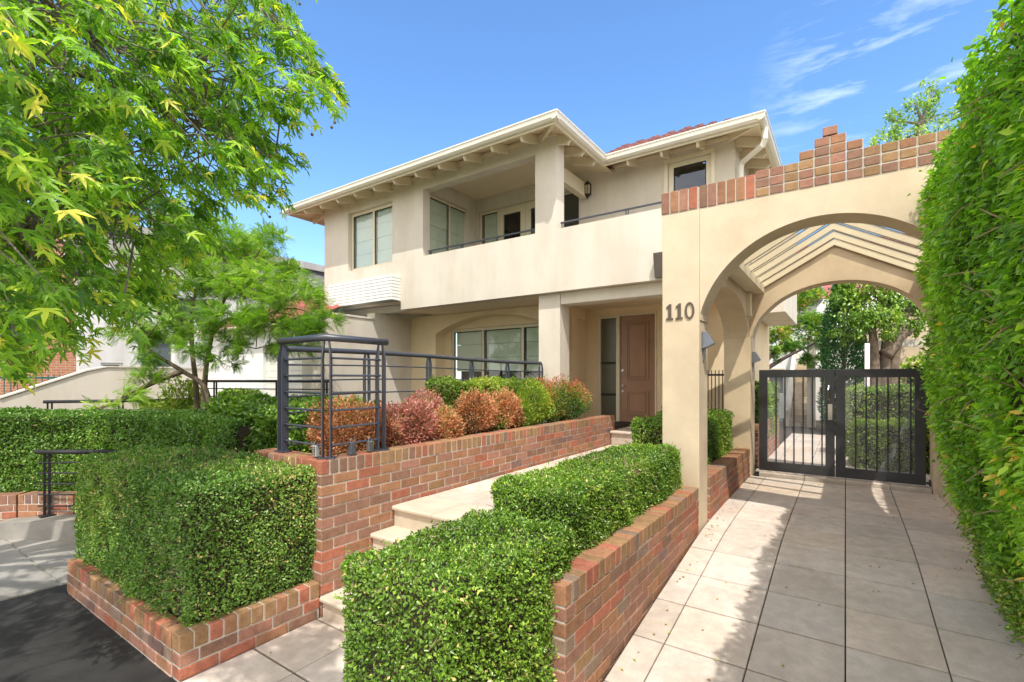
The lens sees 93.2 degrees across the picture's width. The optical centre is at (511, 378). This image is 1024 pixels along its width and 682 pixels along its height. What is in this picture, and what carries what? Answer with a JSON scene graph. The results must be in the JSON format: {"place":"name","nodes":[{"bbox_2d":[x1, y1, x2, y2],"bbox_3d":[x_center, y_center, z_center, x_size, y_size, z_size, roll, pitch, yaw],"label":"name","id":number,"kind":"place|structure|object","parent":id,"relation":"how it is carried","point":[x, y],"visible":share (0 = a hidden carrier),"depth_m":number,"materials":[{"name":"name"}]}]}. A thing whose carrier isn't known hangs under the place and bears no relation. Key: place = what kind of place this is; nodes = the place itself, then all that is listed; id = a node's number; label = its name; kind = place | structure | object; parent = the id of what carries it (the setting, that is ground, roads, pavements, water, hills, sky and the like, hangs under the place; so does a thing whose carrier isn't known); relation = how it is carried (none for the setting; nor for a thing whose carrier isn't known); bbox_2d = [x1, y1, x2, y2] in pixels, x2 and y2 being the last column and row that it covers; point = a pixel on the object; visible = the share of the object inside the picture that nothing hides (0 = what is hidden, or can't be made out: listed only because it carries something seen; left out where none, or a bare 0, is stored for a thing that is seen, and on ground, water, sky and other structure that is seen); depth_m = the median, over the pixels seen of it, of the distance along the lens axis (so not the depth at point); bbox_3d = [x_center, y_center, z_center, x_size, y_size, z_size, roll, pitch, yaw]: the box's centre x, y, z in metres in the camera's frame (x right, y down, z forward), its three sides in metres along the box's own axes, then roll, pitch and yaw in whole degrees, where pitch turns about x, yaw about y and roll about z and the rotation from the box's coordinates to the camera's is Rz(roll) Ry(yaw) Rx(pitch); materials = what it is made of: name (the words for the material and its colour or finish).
{"place":"outdoors","nodes":[
{"label":"outdoors","id":0,"kind":"place"},
{"bbox_2d":[0,539,83,600],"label":"crossover","id":1,"kind":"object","parent":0,"point":[29,566],"visible":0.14,"depth_m":4.89,"materials":[{"name":"concrete"}]},
{"bbox_2d":[0,514,79,541],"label":"kerb","id":2,"kind":"structure","parent":1,"relation":"on","point":[58,527],"depth_m":5.68,"materials":[{"name":"concrete"}]},
{"bbox_2d":[0,491,76,520],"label":"curved brick wall","id":3,"kind":"structure","parent":2,"relation":"on","point":[18,504],"depth_m":5.93,"materials":[{"name":"brown brick"}]},
{"bbox_2d":[0,405,253,492],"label":"dark hedge","id":4,"kind":"object","parent":3,"relation":"on","point":[26,432],"visible":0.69,"depth_m":6.11,"materials":[{"name":"green plant"}]},
{"bbox_2d":[34,450,116,517],"bbox_3d":[-5.305,1.265,5.900,0.986,0.804,0.195,0,0,0],"label":"kerb railing","id":5,"kind":"object","parent":2,"relation":"on","point":[44,473],"visible":0.56,"depth_m":5.89,"materials":[{"name":"black metal"}]},
{"bbox_2d":[0,0,349,394],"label":"street tree","id":6,"kind":"object","parent":1,"relation":"on","point":[44,168],"visible":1,"depth_m":3.32,"materials":[{"name":"green plant"}]},
{"bbox_2d":[0,584,176,681],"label":"road","id":7,"kind":"structure","parent":0,"point":[57,634],"depth_m":3.43,"materials":[{"name":"grey asphalt"}]},
{"bbox_2d":[183,617,348,681],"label":"footpath","id":8,"kind":"structure","parent":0,"point":[312,651],"depth_m":3.22,"materials":[{"name":"concrete"}]},
{"bbox_2d":[319,496,492,625],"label":"steps","id":9,"kind":"structure","parent":8,"relation":"on","point":[415,515],"depth_m":4.22,"materials":[{"name":"concrete"}]},
{"bbox_2d":[254,415,614,617],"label":"retaining wall","id":10,"kind":"structure","parent":8,"relation":"on","point":[360,494],"depth_m":4.49,"materials":[{"name":"brick"}]},
{"bbox_2d":[274,334,389,458],"bbox_3d":[-1.599,0.142,4.159,1.018,1.012,0.556,0,0,-5],"label":"corner railing","id":11,"kind":"object","parent":10,"relation":"on","point":[283,407],"visible":0.99,"depth_m":4.27,"materials":[{"name":"black metal"}]},
{"bbox_2d":[312,441,318,456],"bbox_3d":[-1.620,0.576,3.996,0.056,0.132,0.040,0,0,35],"label":"key safe","id":12,"kind":"object","parent":11,"relation":"hanging from","point":[315,450],"visible":0.95,"depth_m":3.98,"materials":[{"name":"metal"}]},
{"bbox_2d":[347,438,356,454],"bbox_3d":[-1.361,0.574,4.117,0.059,0.144,0.059,0,0,35],"label":"key safe","id":13,"kind":"object","parent":11,"relation":"hanging from","point":[351,448],"visible":1,"depth_m":4.10,"materials":[{"name":"metal"}]},
{"bbox_2d":[366,437,373,451],"bbox_3d":[-1.252,0.576,4.273,0.039,0.132,0.056,0,0,35],"label":"key safe","id":14,"kind":"object","parent":11,"relation":"hanging from","point":[369,446],"visible":1,"depth_m":4.26,"materials":[{"name":"metal"}]},
{"bbox_2d":[252,421,631,461],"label":"terrace ground","id":15,"kind":"structure","parent":0,"point":[619,424],"depth_m":9.19,"materials":[{"name":"beige concrete"}]},
{"bbox_2d":[43,399,185,409],"bbox_3d":[-7.308,0.842,9.004,2.194,0.920,0.194,0,0,-22],"label":"garden railing","id":16,"kind":"object","parent":15,"relation":"on","point":[47,402],"visible":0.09,"depth_m":8.78,"materials":[{"name":"black metal"}]},
{"bbox_2d":[153,375,201,409],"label":"yellow shrub","id":17,"kind":"object","parent":15,"relation":"on","point":[166,401],"visible":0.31,"depth_m":9.11,"materials":[{"name":"green plant"}]},
{"bbox_2d":[137,398,226,409],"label":"garden hedge","id":18,"kind":"object","parent":15,"relation":"on","point":[180,406],"visible":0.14,"depth_m":9.21,"materials":[{"name":"green plant"}]},
{"bbox_2d":[72,205,350,410],"bbox_3d":[-4.890,-1.055,8.438,4.538,4.323,2.695,0,0,-5],"label":"feathery tree","id":19,"kind":"object","parent":15,"relation":"on","point":[241,279],"visible":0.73,"depth_m":7.96,"materials":[{"name":"green plant"}]},
{"bbox_2d":[218,387,260,397],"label":"garden hedge","id":20,"kind":"object","parent":15,"relation":"on","point":[244,391],"visible":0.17,"depth_m":11.26,"materials":[{"name":"green plant"}]},
{"bbox_2d":[185,380,328,399],"bbox_3d":[-4.841,0.486,9.100,3.380,0.932,0.175,0,0,17],"label":"garden railing","id":21,"kind":"object","parent":15,"relation":"on","point":[264,381],"visible":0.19,"depth_m":9.03,"materials":[{"name":"black metal"}]},
{"bbox_2d":[195,298,339,398],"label":"garage","id":22,"kind":"structure","parent":15,"relation":"on","point":[259,366],"depth_m":11.61,"materials":[{"name":"white paint"}]},
{"bbox_2d":[267,343,301,396],"bbox_3d":[-4.983,0.562,10.901,1.930,2.676,0.030,0,0,35],"label":"garage door","id":23,"kind":"structure","parent":22,"relation":"in","point":[271,369],"depth_m":10.88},
{"bbox_2d":[198,387,381,454],"bbox_3d":[-2.575,0.680,5.575,2.247,1.166,1.119,0,0,35],"label":"loose hedge","id":24,"kind":"object","parent":15,"relation":"on","point":[258,410],"visible":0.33,"depth_m":5.18,"materials":[{"name":"green plant"}]},
{"bbox_2d":[303,394,403,455],"bbox_3d":[-1.486,0.471,4.590,0.630,0.668,1.082,0,0,43],"label":"red shrub","id":25,"kind":"object","parent":15,"relation":"on","point":[340,420],"visible":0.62,"depth_m":4.40,"materials":[{"name":"orange plant"}]},
{"bbox_2d":[352,400,416,447],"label":"red shrub","id":26,"kind":"object","parent":15,"relation":"on","point":[402,430],"visible":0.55,"depth_m":4.74,"materials":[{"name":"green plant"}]},
{"bbox_2d":[286,346,542,445],"bbox_3d":[-0.859,0.269,6.379,0.336,1.163,4.703,0,0,34],"label":"terrace railing","id":27,"kind":"object","parent":15,"relation":"on","point":[428,367],"visible":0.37,"depth_m":5.44,"materials":[{"name":"black metal"}]},
{"bbox_2d":[388,396,440,443],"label":"red shrub","id":28,"kind":"object","parent":15,"relation":"on","point":[418,409],"visible":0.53,"depth_m":5.01,"materials":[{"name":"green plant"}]},
{"bbox_2d":[403,386,447,439],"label":"red shrub","id":29,"kind":"object","parent":15,"relation":"on","point":[436,400],"visible":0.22,"depth_m":5.46,"materials":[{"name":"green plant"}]},
{"bbox_2d":[425,405,465,439],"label":"red shrub","id":30,"kind":"object","parent":15,"relation":"on","point":[453,429],"visible":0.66,"depth_m":5.33,"materials":[{"name":"orange plant"}]},
{"bbox_2d":[452,387,500,434],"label":"red shrub","id":31,"kind":"object","parent":15,"relation":"on","point":[474,402],"visible":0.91,"depth_m":5.87,"materials":[{"name":"orange plant"}]},
{"bbox_2d":[424,374,537,434],"bbox_3d":[-0.358,0.437,6.834,0.557,0.996,2.346,0,0,35],"label":"lime hedge","id":32,"kind":"object","parent":15,"relation":"on","point":[449,388],"visible":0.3,"depth_m":6.24,"materials":[{"name":"green plant"}]},
{"bbox_2d":[470,404,507,432],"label":"mixed shrub","id":33,"kind":"object","parent":15,"relation":"on","point":[498,424],"visible":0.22,"depth_m":6.19,"materials":[{"name":"green plant"}]},
{"bbox_2d":[488,386,526,429],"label":"red shrub","id":34,"kind":"object","parent":15,"relation":"on","point":[511,402],"visible":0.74,"depth_m":6.37,"materials":[{"name":"orange plant"}]},
{"bbox_2d":[505,394,535,427],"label":"mixed shrub","id":35,"kind":"object","parent":15,"relation":"on","point":[529,420],"visible":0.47,"depth_m":6.71,"materials":[{"name":"green plant"}]},
{"bbox_2d":[511,378,555,425],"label":"yellow shrub","id":36,"kind":"object","parent":15,"relation":"on","point":[541,392],"visible":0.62,"depth_m":7.00,"materials":[{"name":"green plant"}]},
{"bbox_2d":[534,374,551,389],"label":"mixed shrub","id":37,"kind":"object","parent":15,"relation":"on","point":[543,381],"visible":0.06,"depth_m":7.94,"materials":[{"name":"orange plant"}]},
{"bbox_2d":[532,383,569,422],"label":"mixed shrub","id":38,"kind":"object","parent":15,"relation":"on","point":[561,406],"visible":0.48,"depth_m":7.46,"materials":[{"name":"green plant"}]},
{"bbox_2d":[548,374,592,420],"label":"mixed shrub","id":39,"kind":"object","parent":15,"relation":"on","point":[573,392],"visible":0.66,"depth_m":7.80,"materials":[{"name":"green plant"}]},
{"bbox_2d":[0,0,1017,378],"label":"sky","id":40,"kind":"structure","parent":0,"point":[421,78],"materials":[{"name":"blue"}]},
{"bbox_2d":[429,426,633,507],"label":"path","id":41,"kind":"structure","parent":0,"point":[476,493],"depth_m":5.14,"materials":[{"name":"beige concrete"}]},
{"bbox_2d":[707,370,723,409],"bbox_3d":[3.490,0.425,8.511,1.300,1.150,0.020,0,0,35],"label":"picket fence","id":42,"kind":"object","parent":41,"relation":"on","point":[715,374],"visible":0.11,"depth_m":8.46,"materials":[{"name":"black metal"}]},
{"bbox_2d":[755,420,845,485],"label":"garden ground","id":43,"kind":"structure","parent":0,"point":[807,430],"depth_m":14.42,"materials":[{"name":"concrete"}]},
{"bbox_2d":[282,109,796,423],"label":"house","id":44,"kind":"structure","parent":43,"relation":"on","point":[537,238],"depth_m":9.53,"materials":[{"name":"paint"}]},
{"bbox_2d":[351,203,391,270],"bbox_3d":[-2.987,-3.113,10.875,1.475,1.315,0.350,0,0,35],"label":"window","id":45,"kind":"structure","parent":44,"relation":"in","point":[373,232],"depth_m":10.82,"materials":[{"name":"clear glass"}]},
{"bbox_2d":[430,195,464,253],"bbox_3d":[-1.483,-2.940,10.677,0.350,1.770,1.418,0,0,35],"label":"window","id":46,"kind":"structure","parent":44,"relation":"in","point":[446,225],"depth_m":10.50,"materials":[{"name":"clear glass"}]},
{"bbox_2d":[480,209,507,244],"bbox_3d":[-0.419,-2.695,11.257,0.543,2.290,0.350,0,0,35],"label":"window","id":47,"kind":"structure","parent":44,"relation":"in","point":[491,217],"depth_m":11.18,"materials":[{"name":"beige glass"}]},
{"bbox_2d":[452,323,538,381],"bbox_3d":[-0.116,-0.312,10.489,2.833,1.625,0.350,0,0,35],"label":"window","id":48,"kind":"structure","parent":44,"relation":"in","point":[512,342],"depth_m":10.50,"materials":[{"name":"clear glass"}]},
{"bbox_2d":[499,203,533,240],"bbox_3d":[0.102,-2.718,10.904,0.715,2.235,0.380,0,0,35],"label":"balcony door","id":49,"kind":"structure","parent":44,"relation":"in","point":[516,214],"depth_m":10.89,"materials":[{"name":"beige glass"}]},
{"bbox_2d":[526,200,534,234],"bbox_3d":[0.695,-2.718,10.495,0.715,2.235,0.380,0,0,35],"label":"balcony door","id":50,"kind":"structure","parent":44,"relation":"in","point":[530,205],"depth_m":10.50,"materials":[{"name":"beige glass"}]},
{"bbox_2d":[564,192,578,226],"bbox_3d":[1.238,-2.693,10.116,0.608,2.285,0.350,0,0,35],"label":"window","id":51,"kind":"structure","parent":44,"relation":"in","point":[571,201],"depth_m":9.98,"materials":[{"name":"black glass"}]},
{"bbox_2d":[621,314,654,421],"bbox_3d":[2.485,-0.180,9.589,0.716,2.160,0.104,0,0,35],"label":"front door","id":52,"kind":"structure","parent":44,"relation":"in","point":[637,331],"depth_m":9.58,"materials":[{"name":"wood"}]},
{"bbox_2d":[669,154,710,192],"bbox_3d":[3.235,-3.117,8.705,0.738,1.525,0.350,0,0,35],"label":"window","id":53,"kind":"structure","parent":44,"relation":"in","point":[697,175],"depth_m":8.75,"materials":[{"name":"beige glass"}]},
{"bbox_2d":[755,414,778,468],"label":"brick planter wall","id":54,"kind":"structure","parent":43,"relation":"on","point":[771,444],"depth_m":9.18,"materials":[{"name":"brown brick"}]},
{"bbox_2d":[755,380,780,436],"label":"garden hedge","id":55,"kind":"object","parent":54,"relation":"on","point":[771,399],"visible":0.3,"depth_m":9.35,"materials":[{"name":"green plant"}]},
{"bbox_2d":[769,286,840,369],"bbox_3d":[8.429,-1.014,14.776,4.227,5.043,2.046,0,0,-22],"label":"maple tree","id":56,"kind":"object","parent":43,"relation":"on","point":[809,321],"visible":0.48,"depth_m":14.34,"materials":[{"name":"green plant"}]},
{"bbox_2d":[662,125,984,572],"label":"entrance arch","id":57,"kind":"structure","parent":43,"relation":"on","point":[718,237],"depth_m":5.01,"materials":[{"name":"stucco"},{"name":"brick"}]},
{"bbox_2d":[755,369,834,476],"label":"gate","id":58,"kind":"structure","parent":57,"relation":"attached to","point":[828,469],"depth_m":7.28,"materials":[{"name":"metal"}]},
{"bbox_2d":[836,369,930,485],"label":"gate","id":59,"kind":"structure","parent":57,"relation":"attached to","point":[918,477],"depth_m":6.69,"materials":[{"name":"metal"}]},
{"bbox_2d":[815,283,868,425],"bbox_3d":[9.156,-0.661,13.392,1.361,4.321,1.335,0,0,35],"label":"conifer","id":60,"kind":"object","parent":43,"relation":"on","point":[828,358],"visible":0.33,"depth_m":13.27,"materials":[{"name":"green plant"}]},
{"bbox_2d":[769,233,925,427],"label":"house","id":61,"kind":"structure","parent":43,"relation":"on","point":[790,363],"depth_m":16.55,"materials":[{"name":"white paint"}]},
{"bbox_2d":[769,368,784,394],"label":"window","id":62,"kind":"structure","parent":61,"relation":"in","point":[780,380],"depth_m":18.54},
{"bbox_2d":[821,248,926,387],"bbox_3d":[10.022,-1.080,12.804,3.501,5.183,2.146,0,0,-5],"label":"garden tree","id":63,"kind":"object","parent":43,"relation":"on","point":[888,312],"visible":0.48,"depth_m":12.33,"materials":[{"name":"green plant"}]},
{"bbox_2d":[845,381,929,457],"bbox_3d":[7.470,0.799,8.822,2.538,1.508,0.857,0,0,35],"label":"garden hedge","id":64,"kind":"object","parent":43,"relation":"on","point":[882,403],"visible":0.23,"depth_m":9.00,"materials":[{"name":"green plant"}]},
{"bbox_2d":[847,417,929,473],"bbox_3d":[6.606,1.086,7.802,2.017,0.911,0.731,0,0,35],"label":"garden hedge","id":65,"kind":"object","parent":43,"relation":"on","point":[882,444],"visible":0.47,"depth_m":7.89,"materials":[{"name":"green plant"}]},
{"bbox_2d":[865,306,928,384],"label":"garden wall","id":66,"kind":"structure","parent":43,"relation":"on","point":[908,351],"depth_m":14.12,"materials":[{"name":"beige paint"}]},
{"bbox_2d":[867,78,959,248],"bbox_3d":[14.139,-4.522,17.087,3.621,12.046,2.239,0,0,7],"label":"tall tree","id":67,"kind":"object","parent":43,"relation":"on","point":[927,106],"visible":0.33,"depth_m":16.93,"materials":[{"name":"green plant"}]},
{"bbox_2d":[897,351,929,391],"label":"ivy bank","id":68,"kind":"structure","parent":43,"relation":"on","point":[909,365],"depth_m":9.29,"materials":[{"name":"green plant"}]},
{"bbox_2d":[907,0,1023,659],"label":"ivy hedge","id":69,"kind":"object","parent":43,"relation":"on","point":[972,257],"visible":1,"depth_m":2.43,"materials":[{"name":"green plant"}]},
{"bbox_2d":[603,433,1023,681],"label":"driveway","id":70,"kind":"structure","parent":0,"point":[771,532],"depth_m":3.65,"materials":[{"name":"stone paving"},{"name":"beige tile"}]},
{"bbox_2d":[707,447,749,522],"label":"brick planter wall","id":71,"kind":"structure","parent":70,"relation":"on","point":[728,475],"depth_m":6.02,"materials":[{"name":"brick"}]},
{"bbox_2d":[629,406,734,464],"bbox_3d":[2.380,0.803,6.589,0.958,0.855,2.469,0,0,35],"label":"clipped hedge","id":72,"kind":"object","parent":71,"relation":"on","point":[646,430],"visible":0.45,"depth_m":6.20,"materials":[{"name":"green plant"}]},
{"bbox_2d":[864,343,869,387],"bbox_3d":[8.832,0.310,12.049,0.104,2.380,0.120,0,0,35],"label":"white post","id":73,"kind":"object","parent":70,"relation":"on","point":[866,355],"visible":0.45,"depth_m":12.00,"materials":[{"name":"paint"}]},
{"label":"ground","id":74,"kind":"structure","parent":0,"visible":0},
{"bbox_2d":[0,374,65,394],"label":"iron fence","id":75,"kind":"object","parent":74,"relation":"on","point":[48,377],"visible":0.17,"depth_m":13.07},
{"bbox_2d":[0,219,75,395],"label":"brick building","id":76,"kind":"structure","parent":74,"relation":"on","point":[55,367],"depth_m":16.38,"materials":[{"name":"red brick"}]},
{"bbox_2d":[0,366,207,409],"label":"boundary wall","id":77,"kind":"structure","parent":74,"relation":"on","point":[100,382],"depth_m":10.83,"materials":[{"name":"beige paint"}]},
{"bbox_2d":[67,557,319,681],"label":"brick planter","id":78,"kind":"object","parent":74,"relation":"on","point":[177,652],"visible":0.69,"depth_m":3.39,"materials":[{"name":"brick"}]},
{"bbox_2d":[70,442,318,626],"bbox_3d":[-2.770,1.144,4.103,2.436,1.092,1.123,0,0,35],"label":"clipped hedge","id":79,"kind":"object","parent":78,"relation":"on","point":[190,535],"visible":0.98,"depth_m":3.54,"materials":[{"name":"green plant"}]},
{"bbox_2d":[63,221,323,371],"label":"apartment building","id":80,"kind":"structure","parent":74,"relation":"on","point":[118,354],"depth_m":13.98,"materials":[{"name":"white paint"}]},
{"bbox_2d":[101,363,121,367],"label":"window","id":81,"kind":"structure","parent":80,"relation":"in","point":[102,364],"depth_m":13.69,"materials":[{"name":"white paint"}]},
{"bbox_2d":[140,337,173,366],"bbox_3d":[-10.717,-0.200,14.599,0.090,2.200,0.900,0,0,35],"label":"window","id":82,"kind":"structure","parent":80,"relation":"in","point":[165,348],"depth_m":14.80,"materials":[{"name":"grey glass"}]},
{"bbox_2d":[171,295,198,319],"bbox_3d":[-10.292,-2.200,15.217,0.090,0.800,1.000,0,0,35],"label":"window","id":83,"kind":"structure","parent":80,"relation":"in","point":[181,295],"depth_m":15.22,"materials":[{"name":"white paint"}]},
{"bbox_2d":[349,486,698,681],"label":"brick planter wall","id":84,"kind":"structure","parent":74,"relation":"on","point":[606,593],"depth_m":3.16,"materials":[{"name":"brick"}]},
{"bbox_2d":[333,502,575,681],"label":"clipped hedge","id":85,"kind":"object","parent":84,"relation":"on","point":[465,602],"visible":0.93,"depth_m":2.28,"materials":[{"name":"green plant"}]},
{"bbox_2d":[487,440,683,560],"bbox_3d":[0.788,0.911,4.081,0.787,0.638,2.642,0,0,35],"label":"clipped hedge","id":86,"kind":"object","parent":84,"relation":"on","point":[591,497],"visible":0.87,"depth_m":3.46,"materials":[{"name":"green plant"}]}
]}

